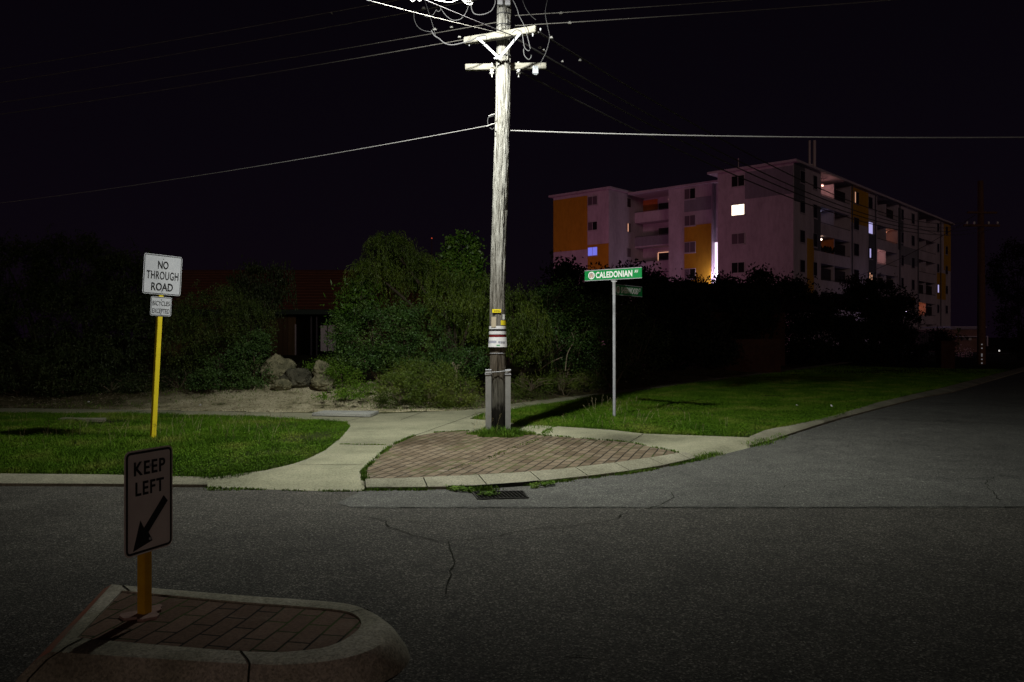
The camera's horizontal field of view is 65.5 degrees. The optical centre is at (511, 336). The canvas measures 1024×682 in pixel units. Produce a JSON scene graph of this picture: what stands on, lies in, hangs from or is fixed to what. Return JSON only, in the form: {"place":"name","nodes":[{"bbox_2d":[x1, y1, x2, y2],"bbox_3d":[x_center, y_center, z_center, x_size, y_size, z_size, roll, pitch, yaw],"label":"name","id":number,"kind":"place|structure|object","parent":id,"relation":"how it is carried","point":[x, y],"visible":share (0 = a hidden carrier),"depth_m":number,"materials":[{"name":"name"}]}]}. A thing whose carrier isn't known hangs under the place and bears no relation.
{"place":"outdoors","nodes":[
{"label":"outdoors","id":0,"kind":"place"},
{"bbox_2d":[15,584,409,681],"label":"traffic island","id":1,"kind":"structure","parent":0,"point":[189,636],"depth_m":3.80,"materials":[{"name":"brick"}]},
{"bbox_2d":[119,445,172,621],"bbox_3d":[-1.910,1.042,4.176,0.186,0.917,0.299,0,0,41],"label":"keep left sign","id":2,"kind":"object","parent":1,"relation":"on","point":[148,501],"visible":1,"depth_m":4.16,"materials":[{"name":"metal"}]},
{"bbox_2d":[0,353,792,411],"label":"garden ground","id":3,"kind":"structure","parent":0,"point":[689,374],"depth_m":18.45,"materials":[{"name":"soil"}]},
{"bbox_2d":[0,229,85,390],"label":"dark tree","id":4,"kind":"object","parent":3,"relation":"on","point":[8,317],"visible":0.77,"depth_m":19.46,"materials":[{"name":"green plant"}]},
{"bbox_2d":[0,365,108,397],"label":"shrub","id":5,"kind":"object","parent":3,"relation":"on","point":[42,391],"visible":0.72,"depth_m":18.71,"materials":[{"name":"green plant"}]},
{"bbox_2d":[11,223,136,390],"bbox_3d":[-10.708,-0.729,19.680,2.840,4.136,3.855,0,0,-29],"label":"dark tree","id":6,"kind":"object","parent":3,"relation":"on","point":[75,357],"visible":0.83,"depth_m":19.38,"materials":[{"name":"green plant"}]},
{"bbox_2d":[74,237,181,384],"bbox_3d":[-9.898,-0.648,20.380,2.562,3.876,3.377,0,0,0],"label":"dark tree","id":7,"kind":"object","parent":3,"relation":"on","point":[137,306],"visible":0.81,"depth_m":19.79,"materials":[{"name":"green plant"}]},
{"bbox_2d":[60,362,202,393],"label":"shrub","id":8,"kind":"object","parent":3,"relation":"on","point":[135,385],"visible":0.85,"depth_m":18.84,"materials":[{"name":"green plant"}]},
{"bbox_2d":[149,279,280,383],"bbox_3d":[-7.302,-0.111,19.738,3.054,2.710,2.431,0,0,0],"label":"weeping shrub","id":9,"kind":"object","parent":3,"relation":"on","point":[244,312],"visible":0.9,"depth_m":19.49,"materials":[{"name":"green plant"}]},
{"bbox_2d":[172,327,280,390],"bbox_3d":[-6.595,0.506,18.421,2.378,1.515,1.767,0,0,-19],"label":"glossy shrub","id":10,"kind":"object","parent":3,"relation":"on","point":[235,363],"visible":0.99,"depth_m":18.27,"materials":[{"name":"green plant"}]},
{"bbox_2d":[202,255,304,378],"bbox_3d":[-7.260,-0.541,22.445,2.808,3.564,2.137,0,0,0],"label":"upright shrub","id":11,"kind":"object","parent":3,"relation":"on","point":[261,291],"visible":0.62,"depth_m":22.29,"materials":[{"name":"green plant"}]},
{"bbox_2d":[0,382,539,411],"bbox_3d":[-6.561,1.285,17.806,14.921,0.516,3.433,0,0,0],"label":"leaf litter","id":12,"kind":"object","parent":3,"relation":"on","point":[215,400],"visible":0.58,"depth_m":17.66,"materials":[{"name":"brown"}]},
{"bbox_2d":[260,354,296,383],"bbox_3d":[-5.552,0.789,18.895,0.851,0.794,0.752,0,0,0],"label":"boulder","id":13,"kind":"object","parent":3,"relation":"on","point":[281,365],"visible":0.66,"depth_m":18.69,"materials":[{"name":"stone"}]},
{"bbox_2d":[271,378,291,390],"bbox_3d":[-5.275,1.101,18.197,0.477,0.307,0.463,0,0,-29],"label":"boulder","id":14,"kind":"object","parent":3,"relation":"on","point":[281,384],"visible":1,"depth_m":18.05,"materials":[{"name":"stone"}]},
{"bbox_2d":[15,380,559,410],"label":"ground weeds","id":15,"kind":"object","parent":3,"relation":"on","point":[201,393],"visible":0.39,"depth_m":17.58,"materials":[{"name":"green plant"}]},
{"bbox_2d":[278,368,313,387],"bbox_3d":[-4.989,0.973,18.495,0.801,0.514,0.680,0,0,21],"label":"boulder","id":16,"kind":"object","parent":3,"relation":"on","point":[299,377],"visible":0.73,"depth_m":18.27,"materials":[{"name":"stone"}]},
{"bbox_2d":[148,270,485,355],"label":"brick house","id":17,"kind":"structure","parent":3,"relation":"on","point":[301,332],"depth_m":39.20,"materials":[{"name":"red"}]},
{"bbox_2d":[310,374,335,390],"bbox_3d":[-4.332,1.048,18.199,0.610,0.401,0.528,0,0,0],"label":"boulder","id":18,"kind":"object","parent":3,"relation":"on","point":[319,383],"visible":0.89,"depth_m":18.03,"materials":[{"name":"stone"}]},
{"bbox_2d":[312,360,328,374],"bbox_3d":[-4.430,0.750,18.506,0.440,0.442,0.483,0,0,0],"label":"boulder","id":19,"kind":"object","parent":18,"relation":"on","point":[318,366],"visible":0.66,"depth_m":18.32,"materials":[{"name":"stone"}]},
{"bbox_2d":[300,352,383,399],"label":"ground cover","id":20,"kind":"object","parent":3,"relation":"on","point":[343,391],"visible":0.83,"depth_m":17.89,"materials":[{"name":"green plant"}]},
{"bbox_2d":[319,271,386,381],"bbox_3d":[-3.935,-0.251,19.939,1.773,2.970,1.978,0,0,0],"label":"broadleaf shrub","id":21,"kind":"object","parent":3,"relation":"on","point":[352,293],"visible":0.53,"depth_m":19.77,"materials":[{"name":"green plant"}]},
{"bbox_2d":[318,295,457,384],"bbox_3d":[-2.974,0.115,19.256,3.421,2.316,2.530,0,0,0],"label":"round shrub","id":22,"kind":"object","parent":3,"relation":"on","point":[379,356],"visible":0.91,"depth_m":18.91,"materials":[{"name":"green plant"}]},
{"bbox_2d":[341,230,506,390],"bbox_3d":[-2.065,-0.693,20.308,4.315,4.189,3.244,0,0,15],"label":"weeping tree","id":23,"kind":"object","parent":3,"relation":"on","point":[410,264],"visible":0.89,"depth_m":19.66,"materials":[{"name":"green plant"}]},
{"bbox_2d":[366,354,484,408],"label":"shrub","id":24,"kind":"object","parent":3,"relation":"on","point":[408,383],"visible":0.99,"depth_m":16.87,"materials":[{"name":"green plant"}]},
{"bbox_2d":[403,341,489,394],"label":"broadleaf shrub","id":25,"kind":"object","parent":3,"relation":"on","point":[469,355],"visible":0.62,"depth_m":18.63,"materials":[{"name":"green plant"}]},
{"bbox_2d":[430,229,489,384],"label":"ivy column","id":26,"kind":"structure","parent":3,"relation":"on","point":[463,261],"depth_m":20.41,"materials":[{"name":"green plant"}]},
{"bbox_2d":[477,272,559,394],"bbox_3d":[0.110,-0.053,19.730,2.135,3.145,2.181,0,0,0],"label":"weeping shrub","id":27,"kind":"object","parent":3,"relation":"on","point":[529,321],"visible":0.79,"depth_m":19.54,"materials":[{"name":"green plant"}]},
{"bbox_2d":[466,282,623,361],"bbox_3d":[1.657,-0.685,36.323,9.265,3.850,4.712,0,0,0],"label":"dark tree","id":28,"kind":"object","parent":3,"relation":"on","point":[514,307],"visible":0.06,"depth_m":36.03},
{"bbox_2d":[512,274,612,389],"bbox_3d":[1.439,-0.081,21.571,2.994,3.191,2.994,0,0,0],"label":"hedge shrub","id":29,"kind":"object","parent":3,"relation":"on","point":[559,316],"visible":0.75,"depth_m":21.48,"materials":[{"name":"green plant"}]},
{"bbox_2d":[525,251,609,368],"bbox_3d":[2.127,-1.000,29.293,3.397,4.594,4.159,0,0,0],"label":"dark tree","id":30,"kind":"object","parent":3,"relation":"on","point":[562,269],"visible":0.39,"depth_m":29.38,"materials":[{"name":"plant"}]},
{"bbox_2d":[570,292,679,390],"bbox_3d":[3.253,0.060,23.955,2.594,3.071,5.209,0,0,32],"label":"hedge shrub","id":31,"kind":"object","parent":3,"relation":"on","point":[623,361],"visible":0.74,"depth_m":23.55,"materials":[{"name":"green plant"}]},
{"bbox_2d":[578,258,674,360],"bbox_3d":[4.625,-1.036,34.166,5.090,4.633,4.223,0,0,0],"label":"dark tree","id":32,"kind":"object","parent":3,"relation":"on","point":[603,287],"visible":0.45,"depth_m":33.12,"materials":[{"name":"plant"}]},
{"bbox_2d":[643,263,706,324],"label":"dark tree","id":33,"kind":"object","parent":3,"relation":"on","point":[676,291],"visible":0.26,"depth_m":35.13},
{"bbox_2d":[656,268,718,298],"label":"dark tree","id":34,"kind":"object","parent":3,"relation":"on","point":[702,286],"visible":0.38,"depth_m":38.14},
{"bbox_2d":[721,262,792,341],"bbox_3d":[11.517,-1.070,37.951,3.079,5.070,3.384,0,0,39],"label":"dark tree","id":35,"kind":"object","parent":3,"relation":"on","point":[759,299],"visible":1,"depth_m":37.51,"materials":[{"name":"plant"}]},
{"bbox_2d":[702,268,820,338],"bbox_3d":[11.762,-0.951,38.321,6.370,4.882,2.254,0,0,0],"label":"dark tree","id":36,"kind":"object","parent":3,"relation":"on","point":[795,286],"visible":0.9,"depth_m":38.07,"materials":[{"name":"plant"}]},
{"bbox_2d":[0,362,851,490],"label":"footpath","id":37,"kind":"structure","parent":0,"point":[337,464],"depth_m":11.98,"materials":[{"name":"concrete"}]},
{"bbox_2d":[312,410,378,416],"bbox_3d":[-3.196,1.492,15.540,1.196,0.055,0.687,0,0,12],"label":"pit lid","id":38,"kind":"object","parent":37,"relation":"on","point":[346,413],"visible":1,"depth_m":15.30,"materials":[{"name":"concrete"}]},
{"bbox_2d":[0,353,1023,681],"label":"road","id":39,"kind":"structure","parent":0,"point":[692,595],"depth_m":5.27,"materials":[{"name":"asphalt"}]},
{"bbox_2d":[0,473,206,486],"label":"kerb","id":40,"kind":"structure","parent":39,"relation":"on","point":[106,480],"depth_m":8.59,"materials":[{"name":"concrete"}]},
{"bbox_2d":[365,452,694,489],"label":"kerb","id":41,"kind":"structure","parent":39,"relation":"on","point":[580,472],"depth_m":8.78,"materials":[{"name":"concrete"}]},
{"bbox_2d":[750,367,1023,446],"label":"kerb","id":42,"kind":"structure","parent":39,"relation":"on","point":[791,429],"depth_m":17.62,"materials":[{"name":"concrete"}]},
{"bbox_2d":[0,353,1023,478],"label":"verge","id":43,"kind":"structure","parent":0,"point":[997,361],"depth_m":34.34,"materials":[{"name":"plant"}]},
{"bbox_2d":[58,417,106,421],"bbox_3d":[-7.844,1.525,14.633,0.994,0.060,0.282,0,0,9],"label":"pit lid","id":44,"kind":"object","parent":43,"relation":"on","point":[96,419],"visible":0.64,"depth_m":14.55,"materials":[{"name":"concrete"}]},
{"bbox_2d":[142,253,181,437],"bbox_3d":[-5.299,0.179,11.918,0.071,2.804,0.600,3,0,37],"label":"no through road sign","id":45,"kind":"object","parent":43,"relation":"on","point":[162,274],"visible":1,"depth_m":11.90,"materials":[{"name":"metal"}]},
{"bbox_2d":[0,410,349,478],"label":"grass","id":46,"kind":"structure","parent":43,"relation":"on","point":[204,441],"depth_m":11.47,"materials":[{"name":"plant"}]},
{"bbox_2d":[8,395,727,447],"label":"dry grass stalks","id":47,"kind":"object","parent":43,"relation":"on","point":[296,424],"visible":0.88,"depth_m":13.01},
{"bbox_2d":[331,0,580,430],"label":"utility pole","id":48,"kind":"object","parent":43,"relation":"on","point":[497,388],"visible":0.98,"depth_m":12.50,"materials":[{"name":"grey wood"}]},
{"bbox_2d":[0,0,396,68],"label":"overhead wire","id":49,"kind":"object","parent":48,"relation":"attached to","point":[201,35],"visible":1,"depth_m":14.29,"materials":[{"name":"grey metal"}]},
{"bbox_2d":[3,39,463,113],"bbox_3d":[-16.900,-4.560,17.900,35.042,0.491,0.012,0,0,18],"label":"overhead wire","id":50,"kind":"object","parent":48,"relation":"attached to","point":[241,77],"visible":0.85,"depth_m":14.02,"materials":[{"name":"grey metal"}]},
{"bbox_2d":[0,0,473,82],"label":"overhead wire","id":51,"kind":"object","parent":48,"relation":"attached to","point":[238,43],"visible":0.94,"depth_m":14.04,"materials":[{"name":"grey metal"}]},
{"bbox_2d":[3,126,484,202],"bbox_3d":[-17.070,-2.897,17.850,35.042,0.868,0.010,0,0,18],"label":"telephone cable","id":52,"kind":"object","parent":48,"relation":"attached to","point":[254,166],"visible":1,"depth_m":13.84,"materials":[{"name":"grey plastic"}]},
{"bbox_2d":[0,22,496,102],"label":"overhead wire","id":53,"kind":"object","parent":48,"relation":"attached to","point":[254,63],"visible":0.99,"depth_m":13.95,"materials":[{"name":"grey metal"}]},
{"bbox_2d":[367,0,503,33],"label":"overhead wire","id":54,"kind":"object","parent":48,"relation":"attached to","point":[433,17],"visible":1,"depth_m":10.99,"materials":[{"name":"grey metal"}]},
{"bbox_2d":[424,0,514,36],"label":"overhead wire","id":55,"kind":"object","parent":48,"relation":"attached to","point":[468,18],"visible":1,"depth_m":11.11,"materials":[{"name":"grey"}]},
{"bbox_2d":[488,337,506,346],"bbox_3d":[-0.228,0.084,12.512,0.294,0.155,0.130,0,0,0],"label":"poster","id":56,"kind":"object","parent":48,"relation":"attached to","point":[497,341],"visible":1,"depth_m":12.47,"materials":[{"name":"paper"}]},
{"bbox_2d":[489,331,505,336],"bbox_3d":[-0.226,-0.042,12.520,0.274,0.091,0.117,0,0,0],"label":"notice strip","id":57,"kind":"object","parent":48,"relation":"attached to","point":[497,332],"visible":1,"depth_m":12.48,"materials":[{"name":"paper"}]},
{"bbox_2d":[489,326,505,330],"bbox_3d":[-0.226,-0.132,12.520,0.271,0.074,0.116,0,0,0],"label":"notice strip","id":58,"kind":"object","parent":48,"relation":"attached to","point":[499,328],"visible":1,"depth_m":12.48,"materials":[{"name":"paper"}]},
{"bbox_2d":[515,0,741,15],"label":"overhead wire","id":59,"kind":"object","parent":48,"relation":"attached to","point":[632,7],"visible":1,"depth_m":12.03,"materials":[{"name":"grey metal"}]},
{"bbox_2d":[515,0,890,25],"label":"overhead wire","id":60,"kind":"object","parent":48,"relation":"attached to","point":[708,13],"visible":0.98,"depth_m":11.69,"materials":[{"name":"grey metal"}]},
{"bbox_2d":[517,39,970,227],"bbox_3d":[12.829,-5.206,28.400,0.027,2.073,41.052,0,0,39],"label":"overhead wire","id":61,"kind":"object","parent":48,"relation":"attached to","point":[520,41],"visible":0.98,"depth_m":16.72,"materials":[{"name":"grey"}]},
{"bbox_2d":[538,31,964,223],"bbox_3d":[12.776,-5.350,28.250,0.027,2.012,40.368,0,0,38],"label":"overhead wire","id":62,"kind":"object","parent":48,"relation":"attached to","point":[555,42],"visible":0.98,"depth_m":16.56,"materials":[{"name":"grey"}]},
{"bbox_2d":[520,71,993,234],"bbox_3d":[13.650,-4.938,28.850,0.027,2.365,41.982,0,0,40],"label":"overhead wire","id":63,"kind":"object","parent":48,"relation":"attached to","point":[700,159],"visible":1,"depth_m":17.05,"materials":[{"name":"grey"}]},
{"bbox_2d":[546,69,984,231],"bbox_3d":[13.566,-5.054,28.750,0.027,2.365,41.230,0,0,39],"label":"overhead wire","id":64,"kind":"object","parent":48,"relation":"attached to","point":[718,158],"visible":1,"depth_m":17.26,"materials":[{"name":"grey"}]},
{"bbox_2d":[510,130,1023,137],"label":"telephone cable","id":65,"kind":"object","parent":48,"relation":"attached to","point":[765,136],"visible":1,"depth_m":11.44,"materials":[{"name":"grey plastic"}]},
{"bbox_2d":[203,425,788,495],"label":"weeds","id":66,"kind":"object","parent":43,"relation":"on","point":[502,432],"visible":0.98,"depth_m":10.09,"materials":[{"name":"green plant"}]},
{"bbox_2d":[511,366,605,399],"bbox_3d":[1.210,1.123,20.282,1.616,0.917,3.975,0,0,32],"label":"brush pile","id":67,"kind":"object","parent":43,"relation":"on","point":[576,378],"visible":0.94,"depth_m":20.01,"materials":[{"name":"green plant"}]},
{"bbox_2d":[537,334,573,370],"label":"bare branch","id":68,"kind":"object","parent":67,"relation":"on","point":[555,359],"visible":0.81,"depth_m":20.62,"materials":[{"name":"brown"}]},
{"bbox_2d":[585,267,641,415],"bbox_3d":[2.029,0.167,15.455,1.211,2.927,1.289,0,0,0],"label":"street name sign","id":69,"kind":"object","parent":43,"relation":"on","point":[613,275],"visible":0.98,"depth_m":15.17,"materials":[{"name":"metal"}]},
{"bbox_2d":[471,365,1007,436],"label":"grass","id":70,"kind":"structure","parent":43,"relation":"on","point":[750,391],"depth_m":18.41,"materials":[{"name":"plant"}]},
{"bbox_2d":[671,283,828,372],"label":"brick house","id":71,"kind":"structure","parent":43,"relation":"on","point":[765,354],"depth_m":39.47,"materials":[{"name":"brick"}]},
{"bbox_2d":[723,327,742,338],"bbox_3d":[11.060,0.500,39.940,1.175,2.000,0.080,0,0,0],"label":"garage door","id":72,"kind":"structure","parent":71,"relation":"in","point":[731,328],"depth_m":39.90,"materials":[{"name":"metal"}]},
{"bbox_2d":[785,285,883,363],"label":"dark tree","id":73,"kind":"object","parent":43,"relation":"on","point":[812,325],"visible":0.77,"depth_m":45.03,"materials":[{"name":"plant"}]},
{"bbox_2d":[813,272,931,362],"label":"dark tree","id":74,"kind":"object","parent":43,"relation":"on","point":[879,307],"visible":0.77,"depth_m":46.95,"materials":[{"name":"plant"}]},
{"bbox_2d":[921,326,963,356],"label":"dark tree","id":75,"kind":"object","parent":43,"relation":"on","point":[935,335],"visible":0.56,"depth_m":61.18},
{"bbox_2d":[936,341,954,368],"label":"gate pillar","id":76,"kind":"structure","parent":43,"relation":"on","point":[945,354],"depth_m":38.50,"materials":[{"name":"brick"}]},
{"bbox_2d":[955,328,966,352],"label":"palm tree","id":77,"kind":"object","parent":43,"relation":"on","point":[958,336],"visible":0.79,"depth_m":73.90,"materials":[{"name":"green plant"}]},
{"bbox_2d":[963,181,999,363],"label":"utility pole","id":78,"kind":"object","parent":43,"relation":"on","point":[981,333],"visible":0.99,"depth_m":44.35,"materials":[{"name":"brown wood"}]},
{"bbox_2d":[856,215,974,276],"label":"overhead wire","id":79,"kind":"object","parent":78,"relation":"attached to","point":[918,249],"visible":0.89,"depth_m":50.01,"materials":[{"name":"grey"}]},
{"bbox_2d":[985,237,1023,359],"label":"dark tree","id":80,"kind":"object","parent":43,"relation":"on","point":[1017,349],"visible":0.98,"depth_m":53.74,"materials":[{"name":"plant"}]},
{"bbox_2d":[0,0,1023,337],"label":"sky","id":81,"kind":"structure","parent":0,"point":[893,68],"materials":[{"name":"black"}]},
{"bbox_2d":[2,338,1023,352],"bbox_3d":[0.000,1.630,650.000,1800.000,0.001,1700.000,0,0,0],"label":"ground","id":82,"kind":"structure","parent":0,"point":[992,346],"depth_m":167.19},
{"bbox_2d":[548,159,954,348],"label":"apartment building","id":83,"kind":"structure","parent":82,"relation":"on","point":[726,222],"depth_m":84.86,"materials":[{"name":"paint"}]},
{"bbox_2d":[587,195,597,206],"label":"window","id":84,"kind":"structure","parent":83,"relation":"in","point":[592,200],"depth_m":87.69,"materials":[{"name":"grey"}]},
{"bbox_2d":[587,221,597,231],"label":"window","id":85,"kind":"structure","parent":83,"relation":"in","point":[592,226],"depth_m":87.69,"materials":[{"name":"grey"}]},
{"bbox_2d":[587,246,597,256],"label":"window","id":86,"kind":"structure","parent":83,"relation":"in","point":[592,251],"depth_m":87.78,"materials":[{"name":"blue"}]},
{"bbox_2d":[658,201,668,209],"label":"balcony door","id":87,"kind":"structure","parent":83,"relation":"in","point":[661,205],"depth_m":89.58,"materials":[{"name":"black glass"}]},
{"bbox_2d":[658,226,668,234],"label":"balcony door","id":88,"kind":"structure","parent":83,"relation":"in","point":[661,230],"depth_m":89.54,"materials":[{"name":"black glass"}]},
{"bbox_2d":[658,252,668,260],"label":"balcony door","id":89,"kind":"structure","parent":83,"relation":"in","point":[661,255],"depth_m":89.60,"materials":[{"name":"black glass"}]},
{"bbox_2d":[683,187,695,200],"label":"window","id":90,"kind":"structure","parent":83,"relation":"in","point":[690,193],"depth_m":83.37,"materials":[{"name":"grey"}]},
{"bbox_2d":[683,241,695,253],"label":"window","id":91,"kind":"structure","parent":83,"relation":"in","point":[689,247],"depth_m":83.43,"materials":[{"name":"grey"}]},
{"bbox_2d":[684,214,695,226],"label":"window","id":92,"kind":"structure","parent":83,"relation":"in","point":[689,220],"depth_m":83.40,"materials":[{"name":"grey"}]},
{"bbox_2d":[684,268,695,279],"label":"window","id":93,"kind":"structure","parent":83,"relation":"in","point":[693,270],"depth_m":83.43,"materials":[{"name":"grey"}]},
{"bbox_2d":[715,242,717,279],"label":"stair window","id":94,"kind":"structure","parent":83,"relation":"in","point":[716,243],"depth_m":81.90,"materials":[{"name":"white"}]},
{"bbox_2d":[730,203,744,216],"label":"window","id":95,"kind":"structure","parent":83,"relation":"in","point":[737,209],"depth_m":77.24,"materials":[{"name":"white"}]},
{"bbox_2d":[730,232,744,245],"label":"window","id":96,"kind":"structure","parent":83,"relation":"in","point":[736,238],"depth_m":77.18,"materials":[{"name":"grey"}]},
{"bbox_2d":[731,174,744,187],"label":"window","id":97,"kind":"structure","parent":83,"relation":"in","point":[736,182],"depth_m":77.24,"materials":[{"name":"grey"}]},
{"bbox_2d":[731,262,744,273],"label":"window","id":98,"kind":"structure","parent":83,"relation":"in","point":[740,266],"depth_m":77.16,"materials":[{"name":"grey"}]},
{"bbox_2d":[800,170,805,184],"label":"window","id":99,"kind":"structure","parent":83,"relation":"in","point":[802,173],"depth_m":74.97,"materials":[{"name":"black glass"}]},
{"bbox_2d":[800,200,805,214],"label":"window","id":100,"kind":"structure","parent":83,"relation":"in","point":[802,205],"depth_m":74.97,"materials":[{"name":"black glass"}]},
{"bbox_2d":[800,230,805,243],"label":"window","id":101,"kind":"structure","parent":83,"relation":"in","point":[802,233],"depth_m":74.97,"materials":[{"name":"black glass"}]},
{"bbox_2d":[800,259,805,273],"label":"window","id":102,"kind":"structure","parent":83,"relation":"in","point":[802,262],"depth_m":74.97,"materials":[{"name":"black glass"}]},
{"bbox_2d":[808,140,815,165],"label":"antenna mast","id":103,"kind":"object","parent":83,"relation":"on","point":[814,152],"visible":0.48,"depth_m":84.33,"materials":[{"name":"silver metal"}]},
{"bbox_2d":[813,233,817,247],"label":"window","id":104,"kind":"structure","parent":83,"relation":"in","point":[814,234],"depth_m":77.20,"materials":[{"name":"black glass"}]},
{"bbox_2d":[854,217,858,230],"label":"window","id":105,"kind":"structure","parent":83,"relation":"in","point":[856,223],"depth_m":85.77,"materials":[{"name":"black glass"}]},
{"bbox_2d":[854,243,858,256],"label":"window","id":106,"kind":"structure","parent":83,"relation":"in","point":[856,246],"depth_m":85.77,"materials":[{"name":"black glass"}]},
{"bbox_2d":[914,326,987,351],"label":"building","id":107,"kind":"structure","parent":82,"relation":"on","point":[970,341],"depth_m":85.00,"materials":[{"name":"brown brick"}]},
{"bbox_2d":[365,431,676,478],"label":"brick paving","id":108,"kind":"structure","parent":0,"point":[432,454],"depth_m":10.29,"materials":[{"name":"brick"}]},
{"bbox_2d":[338,371,1023,507],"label":"side road","id":109,"kind":"structure","parent":0,"point":[910,453],"depth_m":9.30,"materials":[{"name":"asphalt"}]},
{"bbox_2d":[448,480,537,498],"bbox_3d":[-0.090,1.575,8.142,1.008,0.039,0.700,0,0,-17],"label":"drain grate","id":110,"kind":"object","parent":109,"relation":"on","point":[514,494],"visible":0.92,"depth_m":8.14,"materials":[{"name":"black"}]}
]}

